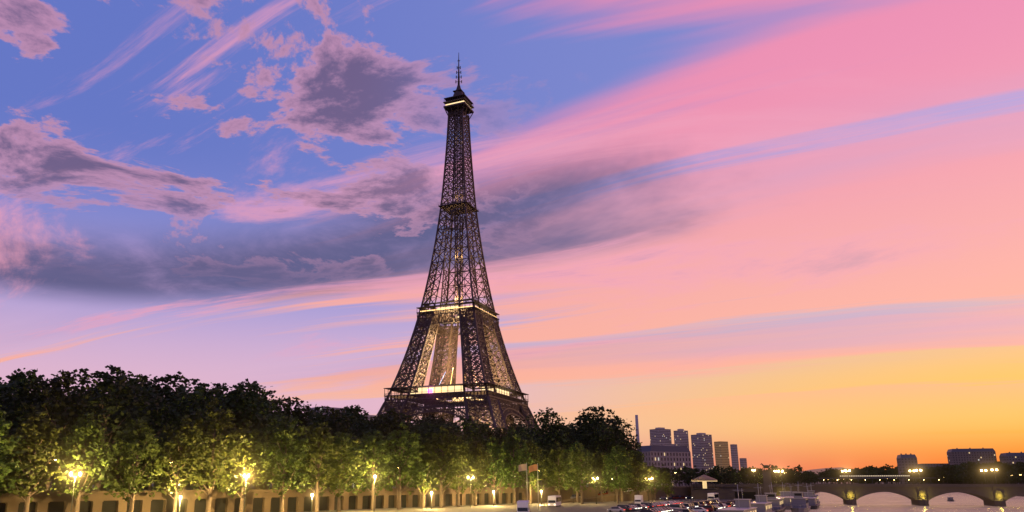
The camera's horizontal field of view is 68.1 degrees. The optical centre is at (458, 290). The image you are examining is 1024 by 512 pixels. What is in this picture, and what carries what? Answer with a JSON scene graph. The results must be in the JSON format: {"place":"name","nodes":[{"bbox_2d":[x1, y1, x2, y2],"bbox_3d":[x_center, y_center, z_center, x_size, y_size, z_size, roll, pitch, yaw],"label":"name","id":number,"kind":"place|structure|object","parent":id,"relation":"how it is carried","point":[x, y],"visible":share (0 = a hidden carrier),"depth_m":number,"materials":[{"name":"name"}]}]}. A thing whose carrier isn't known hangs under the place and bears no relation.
{"place":"outdoors","nodes":[
{"label":"outdoors","id":0,"kind":"place"},
{"bbox_2d":[23,483,834,490],"bbox_3d":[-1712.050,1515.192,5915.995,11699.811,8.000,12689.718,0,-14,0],"label":"quay ground","id":1,"kind":"structure","parent":0,"point":[252,487],"depth_m":481.55,"materials":[{"name":"beige stone"}]},
{"bbox_2d":[0,370,45,487],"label":"plane tree","id":2,"kind":"object","parent":1,"relation":"on","point":[11,379],"visible":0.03,"depth_m":181.18,"materials":[{"name":"green plant"}]},
{"bbox_2d":[0,368,63,489],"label":"plane tree","id":3,"kind":"object","parent":1,"relation":"on","point":[22,381],"visible":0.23,"depth_m":167.44,"materials":[{"name":"green plant"}]},
{"bbox_2d":[0,385,64,490],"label":"plane tree","id":4,"kind":"object","parent":1,"relation":"on","point":[18,412],"visible":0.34,"depth_m":162.84,"materials":[{"name":"green plant"}]},
{"bbox_2d":[3,370,108,490],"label":"plane tree","id":5,"kind":"object","parent":1,"relation":"on","point":[63,403],"visible":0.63,"depth_m":161.06,"materials":[{"name":"green plant"}]},
{"bbox_2d":[58,381,130,490],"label":"plane tree","id":6,"kind":"object","parent":1,"relation":"on","point":[111,393],"depth_m":189.37,"materials":[{"name":"green plant"}]},
{"bbox_2d":[46,365,159,490],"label":"plane tree","id":7,"kind":"object","parent":1,"relation":"on","point":[102,401],"visible":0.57,"depth_m":170.87,"materials":[{"name":"green plant"}]},
{"bbox_2d":[99,407,150,489],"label":"plane tree","id":8,"kind":"object","parent":1,"relation":"on","point":[112,440],"visible":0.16,"depth_m":176.28,"materials":[{"name":"green plant"}]},
{"bbox_2d":[99,374,162,486],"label":"plane tree","id":9,"kind":"object","parent":1,"relation":"on","point":[136,383],"visible":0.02,"depth_m":202.72,"materials":[{"name":"green plant"}]},
{"bbox_2d":[108,384,174,489],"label":"plane tree","id":10,"kind":"object","parent":1,"relation":"on","point":[157,398],"visible":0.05,"depth_m":191.33,"materials":[{"name":"green plant"}]},
{"bbox_2d":[123,395,186,489],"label":"plane tree","id":11,"kind":"object","parent":1,"relation":"on","point":[156,415],"visible":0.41,"depth_m":180.61,"materials":[{"name":"green plant"}]},
{"bbox_2d":[143,371,204,489],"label":"plane tree","id":12,"kind":"object","parent":1,"relation":"on","point":[165,379],"visible":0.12,"depth_m":214.09,"materials":[{"name":"green plant"}]},
{"bbox_2d":[148,394,203,480],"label":"plane tree","id":13,"kind":"object","parent":1,"relation":"on","point":[177,398],"visible":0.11,"depth_m":191.34,"materials":[{"name":"green plant"}]},
{"bbox_2d":[155,381,227,489],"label":"plane tree","id":14,"kind":"object","parent":1,"relation":"on","point":[180,387],"visible":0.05,"depth_m":208.36,"materials":[{"name":"green plant"}]},
{"bbox_2d":[159,383,240,489],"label":"plane tree","id":15,"kind":"object","parent":1,"relation":"on","point":[198,396],"visible":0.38,"depth_m":187.14,"materials":[{"name":"green plant"}]},
{"bbox_2d":[184,383,264,489],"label":"plane tree","id":16,"kind":"object","parent":1,"relation":"on","point":[222,387],"visible":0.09,"depth_m":209.70,"materials":[{"name":"green plant"}]},
{"bbox_2d":[209,400,271,489],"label":"plane tree","id":17,"kind":"object","parent":1,"relation":"on","point":[240,420],"visible":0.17,"depth_m":194.68,"materials":[{"name":"green plant"}]},
{"bbox_2d":[202,381,283,485],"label":"plane tree","id":18,"kind":"object","parent":1,"relation":"on","point":[251,402],"visible":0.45,"depth_m":195.02,"materials":[{"name":"green plant"}]},
{"bbox_2d":[232,378,280,487],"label":"plane tree","id":19,"kind":"object","parent":1,"relation":"on","point":[270,392],"visible":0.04,"depth_m":234.42,"materials":[{"name":"green plant"}]},
{"bbox_2d":[250,397,298,488],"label":"plane tree","id":20,"kind":"object","parent":1,"relation":"on","point":[279,403],"visible":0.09,"depth_m":230.45,"materials":[{"name":"green plant"}]},
{"bbox_2d":[256,410,305,488],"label":"plane tree","id":21,"kind":"object","parent":1,"relation":"on","point":[264,422],"visible":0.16,"depth_m":207.67,"materials":[{"name":"green plant"}]},
{"bbox_2d":[272,395,314,487],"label":"plane tree","id":22,"kind":"object","parent":1,"relation":"on","point":[299,411],"visible":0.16,"depth_m":246.80,"materials":[{"name":"green plant"}]},
{"bbox_2d":[289,420,332,488],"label":"plane tree","id":23,"kind":"object","parent":1,"relation":"on","point":[311,421],"visible":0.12,"depth_m":217.69,"materials":[{"name":"green plant"}]},
{"bbox_2d":[302,404,342,488],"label":"plane tree","id":24,"kind":"object","parent":1,"relation":"on","point":[320,412],"visible":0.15,"depth_m":260.83,"materials":[{"name":"green plant"}]},
{"bbox_2d":[320,408,364,475],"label":"plane tree","id":25,"kind":"object","parent":1,"relation":"on","point":[334,419],"visible":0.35,"depth_m":236.79,"materials":[{"name":"green plant"}]},
{"bbox_2d":[327,433,363,486],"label":"plane tree","id":26,"kind":"object","parent":1,"relation":"on","point":[345,435],"visible":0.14,"depth_m":225.46,"materials":[{"name":"green plant"}]},
{"bbox_2d":[338,405,371,488],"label":"plane tree","id":27,"kind":"object","parent":1,"relation":"on","point":[356,414],"visible":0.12,"depth_m":289.23,"materials":[{"name":"green plant"}]},
{"bbox_2d":[345,418,368,487],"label":"plane tree","id":28,"kind":"object","parent":1,"relation":"on","point":[359,427],"visible":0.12,"depth_m":251.70,"materials":[{"name":"green plant"}]},
{"bbox_2d":[354,429,386,485],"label":"plane tree","id":29,"kind":"object","parent":1,"relation":"on","point":[370,431],"visible":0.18,"depth_m":237.69,"materials":[{"name":"green plant"}]},
{"bbox_2d":[362,408,412,486],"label":"plane tree","id":30,"kind":"object","parent":1,"relation":"on","point":[389,424],"visible":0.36,"depth_m":243.64,"materials":[{"name":"green plant"}]},
{"bbox_2d":[379,412,422,487],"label":"plane tree","id":31,"kind":"object","parent":1,"relation":"on","point":[407,421],"visible":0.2,"depth_m":250.96,"materials":[{"name":"green plant"}]},
{"bbox_2d":[404,422,451,484],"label":"plane tree","id":32,"kind":"object","parent":1,"relation":"on","point":[427,432],"visible":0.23,"depth_m":258.40,"materials":[{"name":"green plant"}]},
{"bbox_2d":[376,54,544,486],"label":"lattice tower","id":33,"kind":"structure","parent":1,"relation":"on","point":[492,393],"depth_m":525.72,"materials":[{"name":"metal"}]},
{"bbox_2d":[444,415,488,487],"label":"plane tree","id":34,"kind":"object","parent":1,"relation":"on","point":[475,431],"visible":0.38,"depth_m":275.89,"materials":[{"name":"green plant"}]},
{"bbox_2d":[486,426,516,486],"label":"plane tree","id":35,"kind":"object","parent":1,"relation":"on","point":[499,429],"visible":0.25,"depth_m":294.16,"materials":[{"name":"green plant"}]},
{"bbox_2d":[509,432,542,486],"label":"plane tree","id":36,"kind":"object","parent":1,"relation":"on","point":[528,438],"visible":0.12,"depth_m":300.88,"materials":[{"name":"green plant"}]},
{"bbox_2d":[510,426,546,486],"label":"plane tree","id":37,"kind":"object","parent":1,"relation":"on","point":[521,433],"visible":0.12,"depth_m":321.04,"materials":[{"name":"green plant"}]},
{"bbox_2d":[518,407,570,486],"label":"plane tree","id":38,"kind":"object","parent":1,"relation":"on","point":[545,420],"visible":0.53,"depth_m":336.32,"materials":[{"name":"green plant"}]},
{"bbox_2d":[537,444,561,486],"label":"plane tree","id":39,"kind":"object","parent":1,"relation":"on","point":[547,448],"visible":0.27,"depth_m":325.63,"materials":[{"name":"green plant"}]},
{"bbox_2d":[537,420,574,466],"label":"plane tree","id":40,"kind":"object","parent":1,"relation":"on","point":[564,429],"visible":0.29,"depth_m":337.87,"materials":[{"name":"green plant"}]},
{"bbox_2d":[542,426,583,486],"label":"plane tree","id":41,"kind":"object","parent":1,"relation":"on","point":[568,432],"visible":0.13,"depth_m":337.59,"materials":[{"name":"green plant"}]},
{"bbox_2d":[566,415,592,485],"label":"plane tree","id":42,"kind":"object","parent":1,"relation":"on","point":[572,426],"visible":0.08,"depth_m":371.76,"materials":[{"name":"green plant"}]},
{"bbox_2d":[572,406,622,481],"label":"plane tree","id":43,"kind":"object","parent":1,"relation":"on","point":[594,420],"visible":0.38,"depth_m":357.18,"materials":[{"name":"green plant"}]},
{"bbox_2d":[579,425,616,476],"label":"plane tree","id":44,"kind":"object","parent":1,"relation":"on","point":[589,435],"visible":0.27,"depth_m":338.30,"materials":[{"name":"green plant"}]},
{"bbox_2d":[587,423,627,486],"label":"plane tree","id":45,"kind":"object","parent":1,"relation":"on","point":[603,436],"visible":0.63,"depth_m":331.92,"materials":[{"name":"green plant"}]},
{"bbox_2d":[597,415,641,451],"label":"plane tree","id":46,"kind":"object","parent":1,"relation":"on","point":[614,422],"visible":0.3,"depth_m":346.63,"materials":[{"name":"green plant"}]},
{"bbox_2d":[606,434,643,488],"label":"plane tree","id":47,"kind":"object","parent":1,"relation":"on","point":[624,442],"visible":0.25,"depth_m":334.94,"materials":[{"name":"green plant"}]},
{"bbox_2d":[673,429,688,448],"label":"high-rise building","id":48,"kind":"structure","parent":1,"relation":"on","point":[681,437],"depth_m":1443.51,"materials":[{"name":"concrete"}]},
{"bbox_2d":[682,468,695,485],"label":"tree","id":49,"kind":"object","parent":1,"relation":"on","point":[689,474],"visible":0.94,"depth_m":454.92,"materials":[{"name":"green plant"}]},
{"bbox_2d":[692,475,716,489],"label":"carousel","id":50,"kind":"object","parent":1,"relation":"on","point":[704,479],"visible":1,"depth_m":332.55,"materials":[{"name":"grey metal"}]},
{"bbox_2d":[740,467,757,483],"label":"tree","id":51,"kind":"object","parent":1,"relation":"on","point":[749,479],"visible":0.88,"depth_m":407.73,"materials":[{"name":"green plant"}]},
{"bbox_2d":[781,466,798,483],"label":"tree","id":52,"kind":"object","parent":1,"relation":"on","point":[789,476],"visible":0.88,"depth_m":493.30,"materials":[{"name":"green plant"}]},
{"bbox_2d":[0,0,1023,471],"label":"sky","id":53,"kind":"structure","parent":0,"point":[790,233],"materials":[{"name":"pink"}]},
{"bbox_2d":[517,500,529,511],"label":"coach","id":54,"kind":"object","parent":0,"point":[523,505],"visible":1,"depth_m":168.71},
{"bbox_2d":[548,495,560,506],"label":"coach","id":55,"kind":"object","parent":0,"point":[554,500],"visible":0.98,"depth_m":239.23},
{"bbox_2d":[304,492,817,511],"bbox_3d":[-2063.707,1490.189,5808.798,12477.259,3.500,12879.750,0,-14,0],"label":"road","id":56,"kind":"structure","parent":0,"point":[584,507],"depth_m":226.03,"materials":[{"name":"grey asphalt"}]},
{"bbox_2d":[0,405,27,495],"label":"poplar tree","id":57,"kind":"object","parent":56,"relation":"on","point":[6,448],"visible":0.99,"depth_m":134.97,"materials":[{"name":"green plant"}]},
{"bbox_2d":[0,410,78,511],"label":"poplar tree","id":58,"kind":"object","parent":56,"relation":"on","point":[33,425],"visible":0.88,"depth_m":142.64,"materials":[{"name":"green plant"}]},
{"bbox_2d":[51,412,118,511],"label":"poplar tree","id":59,"kind":"object","parent":56,"relation":"on","point":[87,431],"visible":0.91,"depth_m":148.27,"materials":[{"name":"green plant"}]},
{"bbox_2d":[103,419,168,511],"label":"poplar tree","id":60,"kind":"object","parent":56,"relation":"on","point":[129,486],"visible":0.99,"depth_m":155.40,"materials":[{"name":"green plant"}]},
{"bbox_2d":[146,415,214,511],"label":"poplar tree","id":61,"kind":"object","parent":56,"relation":"on","point":[179,460],"visible":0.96,"depth_m":164.22,"materials":[{"name":"green plant"}]},
{"bbox_2d":[175,398,254,511],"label":"poplar tree","id":62,"kind":"object","parent":56,"relation":"on","point":[218,449],"visible":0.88,"depth_m":172.79,"materials":[{"name":"green plant"}]},
{"bbox_2d":[214,420,281,511],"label":"poplar tree","id":63,"kind":"object","parent":56,"relation":"on","point":[257,446],"visible":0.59,"depth_m":179.98,"materials":[{"name":"green plant"}]},
{"bbox_2d":[0,487,527,511],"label":"wall","id":64,"kind":"structure","parent":56,"relation":"on","point":[268,500],"depth_m":190.47,"materials":[{"name":"stone"}]},
{"bbox_2d":[258,416,310,511],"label":"poplar tree","id":65,"kind":"object","parent":56,"relation":"on","point":[285,429],"visible":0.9,"depth_m":189.00,"materials":[{"name":"green plant"}]},
{"bbox_2d":[291,422,346,511],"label":"poplar tree","id":66,"kind":"object","parent":56,"relation":"on","point":[322,437],"visible":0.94,"depth_m":195.97,"materials":[{"name":"green plant"}]},
{"bbox_2d":[316,432,365,511],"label":"poplar tree","id":67,"kind":"object","parent":56,"relation":"on","point":[348,454],"visible":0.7,"depth_m":204.36,"materials":[{"name":"green plant"}]},
{"bbox_2d":[351,431,396,510],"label":"poplar tree","id":68,"kind":"object","parent":56,"relation":"on","point":[379,446],"visible":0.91,"depth_m":212.48,"materials":[{"name":"green plant"}]},
{"bbox_2d":[369,421,429,508],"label":"poplar tree","id":69,"kind":"object","parent":56,"relation":"on","point":[400,462],"visible":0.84,"depth_m":221.24,"materials":[{"name":"green plant"}]},
{"bbox_2d":[407,437,447,508],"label":"poplar tree","id":70,"kind":"object","parent":56,"relation":"on","point":[426,453],"visible":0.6,"depth_m":227.78,"materials":[{"name":"green plant"}]},
{"bbox_2d":[416,425,468,507],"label":"poplar tree","id":71,"kind":"object","parent":56,"relation":"on","point":[442,443],"visible":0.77,"depth_m":236.01,"materials":[{"name":"green plant"}]},
{"bbox_2d":[438,436,481,506],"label":"poplar tree","id":72,"kind":"object","parent":56,"relation":"on","point":[461,445],"visible":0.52,"depth_m":244.76,"materials":[{"name":"green plant"}]},
{"bbox_2d":[461,440,493,505],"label":"poplar tree","id":73,"kind":"object","parent":56,"relation":"on","point":[479,447],"visible":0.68,"depth_m":251.34,"materials":[{"name":"green plant"}]},
{"bbox_2d":[473,435,513,504],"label":"poplar tree","id":74,"kind":"object","parent":56,"relation":"on","point":[494,476],"visible":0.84,"depth_m":261.06,"materials":[{"name":"green plant"}]},
{"bbox_2d":[495,427,537,504],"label":"poplar tree","id":75,"kind":"object","parent":56,"relation":"on","point":[511,446],"visible":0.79,"depth_m":269.43,"materials":[{"name":"green plant"}]},
{"bbox_2d":[511,440,548,503],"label":"poplar tree","id":76,"kind":"object","parent":56,"relation":"on","point":[533,480],"visible":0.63,"depth_m":276.44,"materials":[{"name":"green plant"}]},
{"bbox_2d":[540,441,578,494],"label":"poplar tree","id":77,"kind":"object","parent":56,"relation":"on","point":[558,455],"visible":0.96,"depth_m":286.50,"materials":[{"name":"green plant"}]},
{"bbox_2d":[556,441,600,502],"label":"poplar tree","id":78,"kind":"object","parent":56,"relation":"on","point":[572,448],"visible":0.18,"depth_m":295.97,"materials":[{"name":"green plant"}]},
{"bbox_2d":[561,443,605,503],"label":"poplar tree","id":79,"kind":"object","parent":56,"relation":"on","point":[578,454],"visible":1,"depth_m":273.14,"materials":[{"name":"green plant"}]},
{"bbox_2d":[588,452,619,501],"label":"poplar tree","id":80,"kind":"object","parent":56,"relation":"on","point":[599,458],"visible":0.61,"depth_m":303.13,"materials":[{"name":"green plant"}]},
{"bbox_2d":[526,486,690,502],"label":"wall","id":81,"kind":"structure","parent":56,"relation":"on","point":[588,495],"depth_m":313.18,"materials":[{"name":"stone"}]},
{"bbox_2d":[601,447,633,503],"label":"poplar tree","id":82,"kind":"object","parent":56,"relation":"on","point":[615,458],"visible":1,"depth_m":281.98,"materials":[{"name":"green plant"}]},
{"bbox_2d":[604,445,635,501],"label":"poplar tree","id":83,"kind":"object","parent":56,"relation":"on","point":[619,451],"visible":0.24,"depth_m":311.80,"materials":[{"name":"green plant"}]},
{"bbox_2d":[626,454,653,494],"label":"poplar tree","id":84,"kind":"object","parent":56,"relation":"on","point":[637,461],"visible":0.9,"depth_m":294.54,"materials":[{"name":"green plant"}]},
{"bbox_2d":[644,467,666,499],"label":"poplar tree","id":85,"kind":"object","parent":56,"relation":"on","point":[652,483],"visible":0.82,"depth_m":329.23,"materials":[{"name":"green plant"}]},
{"bbox_2d":[659,470,675,500],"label":"poplar tree","id":86,"kind":"object","parent":56,"relation":"on","point":[668,483],"visible":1,"depth_m":304.09,"materials":[{"name":"green plant"}]},
{"bbox_2d":[649,427,671,444],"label":"high-rise building","id":87,"kind":"structure","parent":0,"point":[659,435],"depth_m":1465.96,"materials":[{"name":"concrete"}]},
{"bbox_2d":[638,444,692,486],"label":"building","id":88,"kind":"structure","parent":0,"point":[672,457],"depth_m":578.40,"materials":[{"name":"stone"}]},
{"bbox_2d":[691,433,713,483],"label":"high-rise building","id":89,"kind":"structure","parent":0,"point":[702,452],"depth_m":1409.97,"materials":[{"name":"concrete"}]},
{"bbox_2d":[714,441,729,483],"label":"high-rise building","id":90,"kind":"structure","parent":0,"point":[721,454],"depth_m":1387.75,"materials":[{"name":"grey glass"}]},
{"bbox_2d":[730,444,740,483],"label":"high-rise building","id":91,"kind":"structure","parent":0,"point":[734,456],"depth_m":1365.11,"materials":[{"name":"concrete"}]},
{"bbox_2d":[804,475,977,483],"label":"bir hakeim viaduct","id":92,"kind":"object","parent":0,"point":[886,477],"visible":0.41,"depth_m":920.88,"materials":[{"name":"grey metal"}]},
{"bbox_2d":[784,492,1023,511],"bbox_3d":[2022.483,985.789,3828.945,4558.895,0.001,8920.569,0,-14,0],"label":"river water","id":93,"kind":"structure","parent":0,"point":[891,502],"depth_m":338.70,"materials":[{"name":"pink liquid"}]},
{"bbox_2d":[717,484,756,511],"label":"boat","id":94,"kind":"object","parent":93,"relation":"on","point":[742,505],"visible":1,"depth_m":179.85,"materials":[{"name":"grey"}]},
{"bbox_2d":[751,487,774,511],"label":"boat","id":95,"kind":"object","parent":93,"relation":"on","point":[762,504],"visible":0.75,"depth_m":212.65,"materials":[{"name":"grey"}]},
{"bbox_2d":[765,484,785,511],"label":"boat","id":96,"kind":"object","parent":93,"relation":"on","point":[777,504],"visible":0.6,"depth_m":242.54,"materials":[{"name":"grey"}]},
{"bbox_2d":[776,483,793,509],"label":"boat","id":97,"kind":"object","parent":93,"relation":"on","point":[786,496],"visible":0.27,"depth_m":274.86,"materials":[{"name":"grey"}]},
{"bbox_2d":[790,486,810,511],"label":"boat","id":98,"kind":"object","parent":93,"relation":"on","point":[799,502],"visible":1,"depth_m":251.06,"materials":[{"name":"grey"}]},
{"bbox_2d":[803,483,819,508],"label":"boat","id":99,"kind":"object","parent":93,"relation":"on","point":[812,502],"visible":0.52,"depth_m":281.16,"materials":[{"name":"grey"}]},
{"bbox_3d":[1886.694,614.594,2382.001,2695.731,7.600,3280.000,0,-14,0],"label":"ground","id":100,"kind":"structure","parent":0,"visible":0},
{"bbox_2d":[896,453,918,483],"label":"building","id":101,"kind":"structure","parent":100,"relation":"on","point":[906,461],"depth_m":1011.12,"materials":[{"name":"stone"}]},
{"bbox_3d":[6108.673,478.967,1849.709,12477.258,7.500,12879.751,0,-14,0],"label":"bank ground","id":102,"kind":"structure","parent":0,"visible":0},
{"bbox_2d":[960,461,975,483],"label":"tree","id":103,"kind":"object","parent":102,"relation":"on","point":[967,473],"visible":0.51,"depth_m":757.60,"materials":[{"name":"green plant"}]},
{"bbox_2d":[947,448,996,464],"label":"building","id":104,"kind":"structure","parent":102,"relation":"on","point":[956,456],"depth_m":1131.56,"materials":[{"name":"stone"}]},
{"bbox_2d":[995,463,1015,483],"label":"tree","id":105,"kind":"object","parent":102,"relation":"on","point":[1000,474],"visible":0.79,"depth_m":609.84,"materials":[{"name":"green plant"}]},
{"bbox_2d":[999,452,1023,461],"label":"building","id":106,"kind":"structure","parent":102,"relation":"on","point":[1009,456],"depth_m":1076.47,"materials":[{"name":"grey concrete"}]},
{"bbox_2d":[1006,467,1022,483],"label":"tree","id":107,"kind":"object","parent":102,"relation":"on","point":[1014,477],"visible":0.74,"depth_m":582.78,"materials":[{"name":"green plant"}]},
{"label":"ground","id":108,"kind":"structure","parent":0,"visible":0},
{"bbox_2d":[690,463,1023,506],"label":"bridge","id":109,"kind":"structure","parent":108,"relation":"on","point":[996,494],"depth_m":329.56,"materials":[{"name":"stone"}]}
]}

